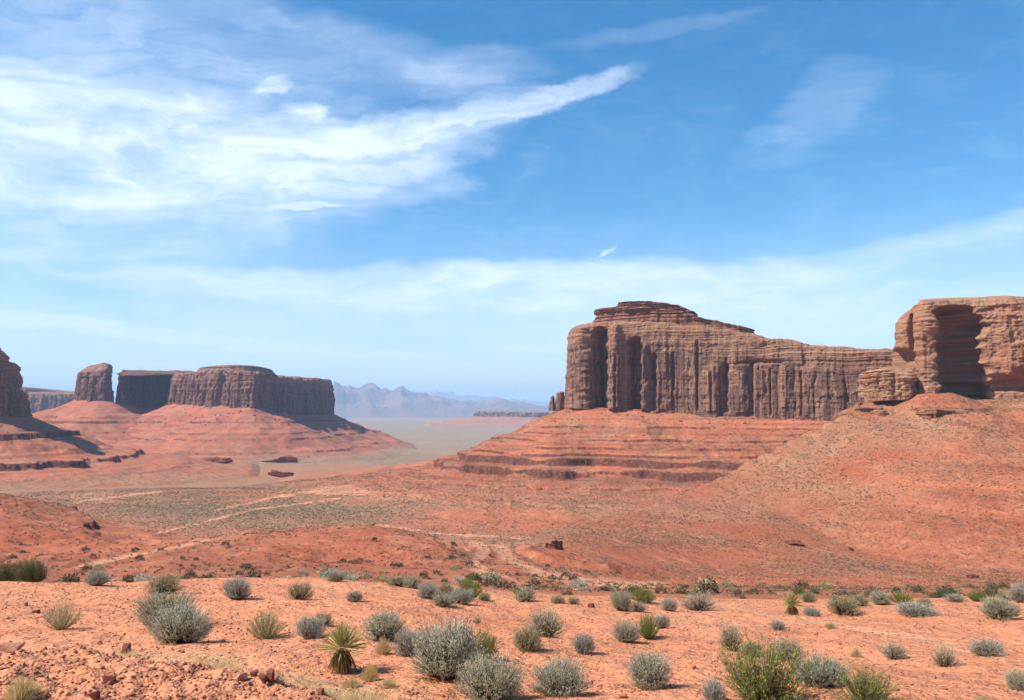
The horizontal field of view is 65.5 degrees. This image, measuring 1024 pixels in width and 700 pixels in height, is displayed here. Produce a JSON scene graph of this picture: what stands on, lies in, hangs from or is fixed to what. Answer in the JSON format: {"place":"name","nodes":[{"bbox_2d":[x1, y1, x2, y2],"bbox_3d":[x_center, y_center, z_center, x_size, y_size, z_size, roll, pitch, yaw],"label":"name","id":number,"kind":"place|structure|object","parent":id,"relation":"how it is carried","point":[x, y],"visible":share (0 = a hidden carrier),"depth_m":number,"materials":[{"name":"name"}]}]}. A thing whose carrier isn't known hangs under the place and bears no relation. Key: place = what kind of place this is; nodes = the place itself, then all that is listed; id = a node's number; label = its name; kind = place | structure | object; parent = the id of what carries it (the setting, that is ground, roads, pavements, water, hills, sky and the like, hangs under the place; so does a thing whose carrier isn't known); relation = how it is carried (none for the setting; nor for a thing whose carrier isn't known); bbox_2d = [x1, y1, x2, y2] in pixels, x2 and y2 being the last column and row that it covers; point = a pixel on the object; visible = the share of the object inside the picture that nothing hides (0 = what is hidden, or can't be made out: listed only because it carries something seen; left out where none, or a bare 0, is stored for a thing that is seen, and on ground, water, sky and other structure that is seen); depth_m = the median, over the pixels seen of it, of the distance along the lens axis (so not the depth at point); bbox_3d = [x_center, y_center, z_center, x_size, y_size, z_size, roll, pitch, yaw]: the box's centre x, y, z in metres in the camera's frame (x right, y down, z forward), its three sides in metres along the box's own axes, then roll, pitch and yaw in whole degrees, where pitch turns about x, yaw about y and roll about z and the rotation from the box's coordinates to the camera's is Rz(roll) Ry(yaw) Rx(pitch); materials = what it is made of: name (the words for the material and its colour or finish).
{"place":"outdoors","nodes":[
{"label":"outdoors","id":0,"kind":"place"},
{"bbox_2d":[22,387,73,413],"bbox_3d":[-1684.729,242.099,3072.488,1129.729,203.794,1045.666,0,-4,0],"label":"mesa","id":1,"kind":"structure","parent":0,"point":[40,399],"depth_m":3082.12,"materials":[{"name":"red stone"}]},
{"bbox_2d":[333,381,554,417],"bbox_3d":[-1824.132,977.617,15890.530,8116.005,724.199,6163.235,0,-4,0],"label":"mountains","id":2,"kind":"structure","parent":0,"point":[369,400],"depth_m":14406.83,"materials":[{"name":"blue stone"}]},
{"bbox_2d":[412,390,548,405],"bbox_3d":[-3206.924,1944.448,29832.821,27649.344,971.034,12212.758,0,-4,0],"label":"mountains","id":3,"kind":"structure","parent":0,"point":[451,395],"depth_m":30017.93,"materials":[{"name":"stone"}]},
{"bbox_2d":[0,418,1023,699],"bbox_3d":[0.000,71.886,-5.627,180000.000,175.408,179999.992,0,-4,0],"label":"ground","id":4,"kind":"structure","parent":0,"point":[356,540],"depth_m":22.73,"materials":[{"name":"red soil"}]},
{"bbox_2d":[0,559,21,580],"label":"desert shrub","id":5,"kind":"object","parent":4,"relation":"on","point":[4,575],"visible":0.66,"depth_m":30.29,"materials":[{"name":"green plant"}]},
{"bbox_2d":[0,642,25,652],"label":"rock slab","id":6,"kind":"object","parent":4,"relation":"on","point":[9,647],"visible":0.83,"depth_m":8.18,"materials":[{"name":"red stone"}]},
{"bbox_2d":[0,673,44,699],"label":"grass tuft","id":7,"kind":"object","parent":4,"relation":"on","point":[17,691],"visible":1,"depth_m":6.21,"materials":[{"name":"plant"}]},
{"bbox_2d":[13,554,49,581],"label":"desert shrub","id":8,"kind":"object","parent":4,"relation":"on","point":[26,574],"visible":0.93,"depth_m":29.31,"materials":[{"name":"green plant"}]},
{"bbox_2d":[41,599,84,629],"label":"desert shrub","id":9,"kind":"object","parent":4,"relation":"on","point":[61,624],"visible":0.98,"depth_m":12.08,"materials":[{"name":"green plant"}]},
{"bbox_2d":[58,572,82,582],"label":"scrub bush","id":10,"kind":"object","parent":4,"relation":"on","point":[72,578],"visible":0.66,"depth_m":57.16,"materials":[{"name":"green plant"}]},
{"bbox_2d":[32,363,141,444],"bbox_3d":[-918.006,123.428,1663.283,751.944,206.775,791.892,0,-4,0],"label":"butte","id":11,"kind":"object","parent":4,"relation":"on","point":[93,409],"visible":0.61,"depth_m":1697.70,"materials":[{"name":"red stone"}]},
{"bbox_2d":[83,569,111,585],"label":"desert shrub","id":12,"kind":"object","parent":4,"relation":"on","point":[95,578],"visible":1,"depth_m":21.58,"materials":[{"name":"grey plant"}]},
{"bbox_2d":[0,348,260,490],"bbox_3d":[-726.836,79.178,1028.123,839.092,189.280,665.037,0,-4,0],"label":"butte","id":13,"kind":"object","parent":4,"relation":"on","point":[51,457],"visible":0.98,"depth_m":976.35,"materials":[{"name":"brown stone"}]},
{"bbox_2d":[201,456,232,463],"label":"rock ledge","id":14,"kind":"object","parent":13,"relation":"on","point":[216,459],"visible":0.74,"depth_m":1223.83,"materials":[{"name":"red stone"}]},
{"bbox_2d":[134,573,156,581],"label":"scrub bush","id":15,"kind":"object","parent":4,"relation":"on","point":[138,578],"visible":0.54,"depth_m":51.00,"materials":[{"name":"grey plant"}]},
{"bbox_2d":[142,569,186,594],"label":"desert shrub","id":16,"kind":"object","parent":4,"relation":"on","point":[168,581],"visible":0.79,"depth_m":18.53,"materials":[{"name":"green plant"}]},
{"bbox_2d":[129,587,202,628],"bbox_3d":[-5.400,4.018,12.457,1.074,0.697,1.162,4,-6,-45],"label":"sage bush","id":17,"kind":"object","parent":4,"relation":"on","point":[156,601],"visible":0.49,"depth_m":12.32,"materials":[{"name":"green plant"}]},
{"bbox_2d":[146,595,213,646],"bbox_3d":[-4.616,3.726,11.050,0.938,0.690,0.973,3,-5,-31],"label":"sage bush","id":18,"kind":"object","parent":4,"relation":"on","point":[179,626],"visible":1,"depth_m":10.91,"materials":[{"name":"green plant"}]},
{"bbox_2d":[221,576,254,599],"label":"desert shrub","id":19,"kind":"object","parent":4,"relation":"on","point":[237,590],"visible":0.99,"depth_m":16.79,"materials":[{"name":"grey plant"}]},
{"bbox_2d":[101,643,396,699],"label":"dry grass","id":20,"kind":"structure","parent":4,"relation":"on","point":[334,695],"depth_m":7.43,"materials":[{"name":"plant"}]},
{"bbox_2d":[245,568,261,577],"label":"scrub bush","id":21,"kind":"object","parent":4,"relation":"on","point":[252,574],"visible":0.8,"depth_m":55.16,"materials":[{"name":"green plant"}]},
{"bbox_2d":[111,365,417,463],"bbox_3d":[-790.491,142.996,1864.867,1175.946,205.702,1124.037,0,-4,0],"label":"mesa","id":22,"kind":"structure","parent":4,"relation":"on","point":[230,389],"depth_m":1676.61,"materials":[{"name":"red stone"}]},
{"bbox_2d":[262,455,297,462],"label":"rock ledge","id":23,"kind":"object","parent":22,"relation":"on","point":[287,459],"visible":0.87,"depth_m":1400.81,"materials":[{"name":"red stone"}]},
{"bbox_2d":[245,607,284,638],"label":"desert shrub","id":24,"kind":"object","parent":4,"relation":"on","point":[267,632],"visible":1,"depth_m":11.64,"materials":[{"name":"green plant"}]},
{"bbox_2d":[266,668,274,682],"bbox_3d":[-2.124,2.881,7.020,0.070,0.137,0.047,-8,-8,20],"label":"rock","id":25,"kind":"object","parent":4,"relation":"on","point":[270,674],"visible":1,"depth_m":7.01,"materials":[{"name":"red stone"}]},
{"bbox_2d":[285,580,314,599],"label":"desert shrub","id":26,"kind":"object","parent":4,"relation":"on","point":[300,592],"visible":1,"depth_m":17.23,"materials":[{"name":"green plant"}]},
{"bbox_2d":[293,614,328,638],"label":"desert shrub","id":27,"kind":"object","parent":4,"relation":"on","point":[310,628],"visible":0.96,"depth_m":11.48,"materials":[{"name":"grey plant"}]},
{"bbox_2d":[316,608,335,625],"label":"desert shrub","id":28,"kind":"object","parent":4,"relation":"on","point":[327,619],"visible":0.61,"depth_m":12.56,"materials":[{"name":"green plant"}]},
{"bbox_2d":[325,569,348,581],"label":"desert shrub","id":29,"kind":"object","parent":4,"relation":"on","point":[335,576],"visible":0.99,"depth_m":23.31,"materials":[{"name":"grey plant"}]},
{"bbox_2d":[313,619,367,674],"bbox_3d":[-1.850,3.215,8.622,0.663,0.625,0.682,-1,-5,14],"label":"yucca","id":30,"kind":"object","parent":4,"relation":"on","point":[342,658],"visible":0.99,"depth_m":8.57,"materials":[{"name":"green plant"}]},
{"bbox_2d":[341,674,361,687],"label":"grass tuft","id":31,"kind":"object","parent":4,"relation":"on","point":[353,682],"visible":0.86,"depth_m":7.71,"materials":[{"name":"plant"}]},
{"bbox_2d":[345,590,364,601],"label":"desert shrub","id":32,"kind":"object","parent":4,"relation":"on","point":[354,596],"visible":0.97,"depth_m":17.25,"materials":[{"name":"grey plant"}]},
{"bbox_2d":[361,662,380,681],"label":"grass tuft","id":33,"kind":"object","parent":4,"relation":"on","point":[371,675],"visible":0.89,"depth_m":8.14,"materials":[{"name":"plant"}]},
{"bbox_2d":[373,636,393,654],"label":"grass tuft","id":34,"kind":"object","parent":4,"relation":"on","point":[383,648],"visible":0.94,"depth_m":9.63,"materials":[{"name":"plant"}]},
{"bbox_2d":[357,605,410,640],"bbox_3d":[-1.797,3.824,11.188,0.776,0.517,0.790,-1,-5,17],"label":"sage bush","id":35,"kind":"object","parent":4,"relation":"on","point":[379,631],"visible":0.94,"depth_m":11.08,"materials":[{"name":"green plant"}]},
{"bbox_2d":[378,675,396,688],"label":"grass tuft","id":36,"kind":"object","parent":4,"relation":"on","point":[389,683],"visible":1,"depth_m":7.68,"materials":[{"name":"plant"}]},
{"bbox_2d":[384,574,408,586],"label":"desert shrub","id":37,"kind":"object","parent":4,"relation":"on","point":[397,581],"visible":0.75,"depth_m":22.99,"materials":[{"name":"green plant"}]},
{"bbox_2d":[391,622,423,656],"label":"desert shrub","id":38,"kind":"object","parent":4,"relation":"on","point":[404,647],"visible":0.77,"depth_m":9.56,"materials":[{"name":"grey plant"}]},
{"bbox_2d":[402,573,422,588],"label":"sage bush","id":39,"kind":"object","parent":4,"relation":"on","point":[411,583],"visible":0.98,"depth_m":22.73,"materials":[{"name":"green plant"}]},
{"bbox_2d":[414,581,439,598],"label":"desert shrub","id":40,"kind":"object","parent":4,"relation":"on","point":[427,590],"visible":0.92,"depth_m":18.29,"materials":[{"name":"grey plant"}]},
{"bbox_2d":[427,589,457,606],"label":"desert shrub","id":41,"kind":"object","parent":4,"relation":"on","point":[445,600],"visible":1,"depth_m":16.74,"materials":[{"name":"grey plant"}]},
{"bbox_2d":[403,611,487,681],"bbox_3d":[-0.648,3.006,8.186,0.901,0.707,0.880,-1,-5,13],"label":"sage bush","id":42,"kind":"object","parent":4,"relation":"on","point":[438,653],"visible":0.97,"depth_m":8.05,"materials":[{"name":"green plant"}]},
{"bbox_2d":[434,581,456,595],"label":"desert shrub","id":43,"kind":"object","parent":4,"relation":"on","point":[444,589],"visible":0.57,"depth_m":20.61,"materials":[{"name":"green plant"}]},
{"bbox_2d":[449,587,476,604],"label":"desert shrub","id":44,"kind":"object","parent":4,"relation":"on","point":[463,596],"visible":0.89,"depth_m":17.57,"materials":[{"name":"grey plant"}]},
{"bbox_2d":[455,575,481,598],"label":"desert shrub","id":45,"kind":"object","parent":4,"relation":"on","point":[465,585],"visible":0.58,"depth_m":19.52,"materials":[{"name":"green plant"}]},
{"bbox_2d":[467,619,502,659],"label":"desert shrub","id":46,"kind":"object","parent":4,"relation":"on","point":[485,642],"visible":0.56,"depth_m":9.17,"materials":[{"name":"green plant"}]},
{"bbox_2d":[424,411,549,427],"bbox_3d":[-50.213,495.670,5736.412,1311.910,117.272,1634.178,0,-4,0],"label":"mesa","id":47,"kind":"structure","parent":4,"relation":"on","point":[498,419],"depth_m":5389.98,"materials":[{"name":"brown stone"}]},
{"bbox_2d":[449,646,534,699],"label":"sage bush","id":48,"kind":"object","parent":4,"relation":"on","point":[488,682],"visible":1,"depth_m":7.12,"materials":[{"name":"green plant"}]},
{"bbox_2d":[493,580,515,590],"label":"scrub bush","id":49,"kind":"object","parent":4,"relation":"on","point":[505,584],"visible":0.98,"depth_m":50.22,"materials":[{"name":"green plant"}]},
{"bbox_2d":[0,391,1023,595],"bbox_3d":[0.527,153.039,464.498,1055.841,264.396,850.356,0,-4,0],"label":"scrub","id":50,"kind":"object","parent":4,"relation":"on","point":[727,588],"visible":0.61,"depth_m":420.47,"materials":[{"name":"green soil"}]},
{"bbox_2d":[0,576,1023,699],"bbox_3d":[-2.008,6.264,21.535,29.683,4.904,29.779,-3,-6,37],"label":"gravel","id":51,"kind":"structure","parent":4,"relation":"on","point":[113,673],"depth_m":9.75,"materials":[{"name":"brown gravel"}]},
{"bbox_2d":[6,399,1023,448],"bbox_3d":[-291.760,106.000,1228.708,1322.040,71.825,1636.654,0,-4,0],"label":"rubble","id":52,"kind":"object","parent":4,"relation":"on","point":[744,422],"visible":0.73,"depth_m":860.51,"materials":[{"name":"brown stone"}]},
{"bbox_2d":[513,583,537,601],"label":"sage bush","id":53,"kind":"object","parent":4,"relation":"on","point":[525,594],"visible":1,"depth_m":20.69,"materials":[{"name":"green plant"}]},
{"bbox_2d":[512,622,547,651],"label":"desert shrub","id":54,"kind":"object","parent":4,"relation":"on","point":[531,644],"visible":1,"depth_m":9.90,"materials":[{"name":"green plant"}]},
{"bbox_2d":[521,601,567,636],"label":"desert shrub","id":55,"kind":"object","parent":4,"relation":"on","point":[547,627],"visible":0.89,"depth_m":11.99,"materials":[{"name":"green plant"}]},
{"bbox_2d":[547,540,563,549],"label":"rock outcrop","id":56,"kind":"object","parent":4,"relation":"on","point":[555,544],"visible":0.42,"depth_m":210.57,"materials":[{"name":"red stone"}]},
{"bbox_2d":[523,648,594,697],"bbox_3d":[0.464,3.056,7.522,0.630,0.416,0.586,3,-6,-36],"label":"sage bush","id":57,"kind":"object","parent":4,"relation":"on","point":[568,682],"visible":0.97,"depth_m":7.44,"materials":[{"name":"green plant"}]},
{"bbox_2d":[567,578,586,590],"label":"scrub bush","id":58,"kind":"object","parent":4,"relation":"on","point":[581,583],"visible":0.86,"depth_m":70.48,"materials":[{"name":"grey plant"}]},
{"bbox_2d":[274,301,892,524],"bbox_3d":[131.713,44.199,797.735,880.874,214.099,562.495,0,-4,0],"label":"mesa","id":59,"kind":"structure","parent":4,"relation":"on","point":[651,357],"depth_m":790.36,"materials":[{"name":"brown stone"}]},
{"bbox_2d":[267,470,293,477],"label":"rock ledge","id":60,"kind":"object","parent":59,"relation":"on","point":[276,473],"visible":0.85,"depth_m":995.78,"materials":[{"name":"red stone"}]},
{"bbox_2d":[555,391,564,410],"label":"rock spire","id":61,"kind":"object","parent":59,"relation":"on","point":[559,403],"visible":0.95,"depth_m":893.66,"materials":[{"name":"brown stone"}]},
{"bbox_2d":[572,630,595,653],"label":"desert shrub","id":62,"kind":"object","parent":4,"relation":"on","point":[584,644],"visible":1,"depth_m":10.07,"materials":[{"name":"grey plant"}]},
{"bbox_2d":[609,589,635,610],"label":"sage bush","id":63,"kind":"object","parent":4,"relation":"on","point":[619,600],"visible":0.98,"depth_m":17.96,"materials":[{"name":"grey plant"}]},
{"bbox_2d":[609,618,642,642],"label":"desert shrub","id":64,"kind":"object","parent":4,"relation":"on","point":[627,635],"visible":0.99,"depth_m":11.83,"materials":[{"name":"grey plant"}]},
{"bbox_2d":[631,600,650,611],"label":"desert shrub","id":65,"kind":"object","parent":4,"relation":"on","point":[641,608],"visible":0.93,"depth_m":17.98,"materials":[{"name":"grey plant"}]},
{"bbox_2d":[629,587,656,602],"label":"desert shrub","id":66,"kind":"object","parent":4,"relation":"on","point":[643,596],"visible":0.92,"depth_m":21.40,"materials":[{"name":"green plant"}]},
{"bbox_2d":[637,612,659,638],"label":"desert shrub","id":67,"kind":"object","parent":4,"relation":"on","point":[647,630],"visible":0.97,"depth_m":12.42,"materials":[{"name":"green plant"}]},
{"bbox_2d":[627,647,674,690],"bbox_3d":[1.341,3.052,7.721,0.490,0.463,0.531,-1,-5,11],"label":"sage bush","id":68,"kind":"object","parent":4,"relation":"on","point":[649,673],"visible":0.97,"depth_m":7.63,"materials":[{"name":"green plant"}]},
{"bbox_2d":[653,613,670,628],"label":"desert shrub","id":69,"kind":"object","parent":4,"relation":"on","point":[661,621],"visible":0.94,"depth_m":13.40,"materials":[{"name":"grey plant"}]},
{"bbox_2d":[659,594,678,610],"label":"desert shrub","id":70,"kind":"object","parent":4,"relation":"on","point":[670,605],"visible":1,"depth_m":18.42,"materials":[{"name":"grey plant"}]},
{"bbox_2d":[675,591,720,610],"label":"desert shrub","id":71,"kind":"object","parent":4,"relation":"on","point":[698,604],"visible":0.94,"depth_m":20.29,"materials":[{"name":"green plant"}]},
{"bbox_2d":[696,576,720,594],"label":"scrub bush","id":72,"kind":"object","parent":4,"relation":"on","point":[714,589],"visible":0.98,"depth_m":58.58,"materials":[{"name":"green plant"}]},
{"bbox_2d":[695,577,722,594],"bbox_3d":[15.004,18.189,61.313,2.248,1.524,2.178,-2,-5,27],"label":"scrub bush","id":73,"kind":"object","parent":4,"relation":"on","point":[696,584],"visible":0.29,"depth_m":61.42,"materials":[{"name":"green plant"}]},
{"bbox_2d":[700,674,727,699],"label":"desert shrub","id":74,"kind":"object","parent":4,"relation":"on","point":[713,691],"visible":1,"depth_m":7.01,"materials":[{"name":"grey plant"}]},
{"bbox_2d":[716,621,747,651],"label":"desert shrub","id":75,"kind":"object","parent":4,"relation":"on","point":[730,639],"visible":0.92,"depth_m":11.36,"materials":[{"name":"grey plant"}]},
{"bbox_2d":[739,638,763,657],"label":"desert shrub","id":76,"kind":"object","parent":4,"relation":"on","point":[751,647],"visible":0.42,"depth_m":10.34,"materials":[{"name":"green plant"}]},
{"bbox_2d":[707,616,818,699],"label":"desert shrub","id":77,"kind":"object","parent":4,"relation":"on","point":[766,687],"visible":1,"depth_m":6.98,"materials":[{"name":"green plant"}]},
{"bbox_2d":[770,619,788,630],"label":"desert shrub","id":78,"kind":"object","parent":4,"relation":"on","point":[779,625],"visible":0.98,"depth_m":13.57,"materials":[{"name":"grey plant"}]},
{"bbox_2d":[768,634,807,660],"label":"desert shrub","id":79,"kind":"object","parent":4,"relation":"on","point":[788,642],"visible":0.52,"depth_m":9.87,"materials":[{"name":"green plant"}]},
{"bbox_2d":[779,591,803,614],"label":"yucca","id":80,"kind":"object","parent":4,"relation":"on","point":[791,609],"visible":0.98,"depth_m":18.37,"materials":[{"name":"plant"}]},
{"bbox_2d":[800,590,817,602],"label":"desert shrub","id":81,"kind":"object","parent":4,"relation":"on","point":[809,597],"visible":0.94,"depth_m":24.72,"materials":[{"name":"green plant"}]},
{"bbox_2d":[800,605,822,615],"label":"desert shrub","id":82,"kind":"object","parent":4,"relation":"on","point":[809,611],"visible":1,"depth_m":17.46,"materials":[{"name":"grey plant"}]},
{"bbox_2d":[791,649,855,687],"bbox_3d":[2.887,2.996,7.471,0.620,0.321,0.607,-1,-5,15],"label":"sage bush","id":83,"kind":"object","parent":4,"relation":"on","point":[824,674],"visible":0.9,"depth_m":7.41,"materials":[{"name":"green plant"}]},
{"bbox_2d":[816,581,832,590],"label":"scrub bush","id":84,"kind":"object","parent":4,"relation":"on","point":[822,585],"visible":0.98,"depth_m":81.07,"materials":[{"name":"green plant"}]},
{"bbox_2d":[656,295,1023,569],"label":"butte","id":85,"kind":"object","parent":4,"relation":"on","point":[971,347],"visible":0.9,"depth_m":441.91,"materials":[{"name":"red stone"}]},
{"bbox_2d":[825,592,864,615],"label":"desert shrub","id":86,"kind":"object","parent":4,"relation":"on","point":[846,607],"visible":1,"depth_m":18.70,"materials":[{"name":"green plant"}]},
{"bbox_2d":[847,591,870,606],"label":"desert shrub","id":87,"kind":"object","parent":4,"relation":"on","point":[861,598],"visible":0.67,"depth_m":23.77,"materials":[{"name":"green plant"}]},
{"bbox_2d":[823,655,906,699],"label":"desert shrub","id":88,"kind":"object","parent":4,"relation":"on","point":[869,691],"visible":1,"depth_m":6.73,"materials":[{"name":"green plant"}]},
{"bbox_2d":[866,588,892,604],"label":"sage bush","id":89,"kind":"object","parent":4,"relation":"on","point":[881,599],"visible":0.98,"depth_m":24.37,"materials":[{"name":"grey plant"}]},
{"bbox_2d":[877,639,910,659],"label":"desert shrub","id":90,"kind":"object","parent":4,"relation":"on","point":[894,651],"visible":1,"depth_m":10.55,"materials":[{"name":"grey plant"}]},
{"bbox_2d":[889,590,914,604],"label":"desert shrub","id":91,"kind":"object","parent":4,"relation":"on","point":[899,598],"visible":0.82,"depth_m":24.21,"materials":[{"name":"green plant"}]},
{"bbox_2d":[890,600,942,617],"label":"desert shrub","id":92,"kind":"object","parent":4,"relation":"on","point":[918,610],"visible":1,"depth_m":17.84,"materials":[{"name":"grey plant"}]},
{"bbox_2d":[906,584,926,593],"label":"scrub bush","id":93,"kind":"object","parent":4,"relation":"on","point":[914,589],"visible":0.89,"depth_m":58.60,"materials":[{"name":"green plant"}]},
{"bbox_2d":[927,645,961,667],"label":"desert shrub","id":94,"kind":"object","parent":4,"relation":"on","point":[944,660],"visible":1,"depth_m":9.53,"materials":[{"name":"grey plant"}]},
{"bbox_2d":[940,591,968,602],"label":"desert shrub","id":95,"kind":"object","parent":4,"relation":"on","point":[953,598],"visible":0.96,"depth_m":23.87,"materials":[{"name":"grey plant"}]},
{"bbox_2d":[966,588,987,600],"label":"desert shrub","id":96,"kind":"object","parent":4,"relation":"on","point":[975,596],"visible":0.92,"depth_m":26.54,"materials":[{"name":"green plant"}]},
{"bbox_2d":[964,634,1008,656],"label":"desert shrub","id":97,"kind":"object","parent":4,"relation":"on","point":[981,647],"visible":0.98,"depth_m":10.25,"materials":[{"name":"grey plant"}]},
{"bbox_2d":[975,592,1023,620],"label":"sage bush","id":98,"kind":"object","parent":4,"relation":"on","point":[999,610],"visible":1,"depth_m":17.30,"materials":[{"name":"green plant"}]},
{"bbox_2d":[1003,667,1023,690],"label":"sage bush","id":99,"kind":"object","parent":4,"relation":"on","point":[1014,683],"visible":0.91,"depth_m":7.70,"materials":[{"name":"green plant"}]},
{"bbox_2d":[1003,581,1023,602],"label":"desert shrub","id":100,"kind":"object","parent":4,"relation":"on","point":[1017,592],"visible":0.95,"depth_m":23.48,"materials":[{"name":"grey plant"}]},
{"bbox_2d":[0,0,1023,401],"label":"sky","id":101,"kind":"structure","parent":0,"point":[428,196],"materials":[{"name":"blue"}]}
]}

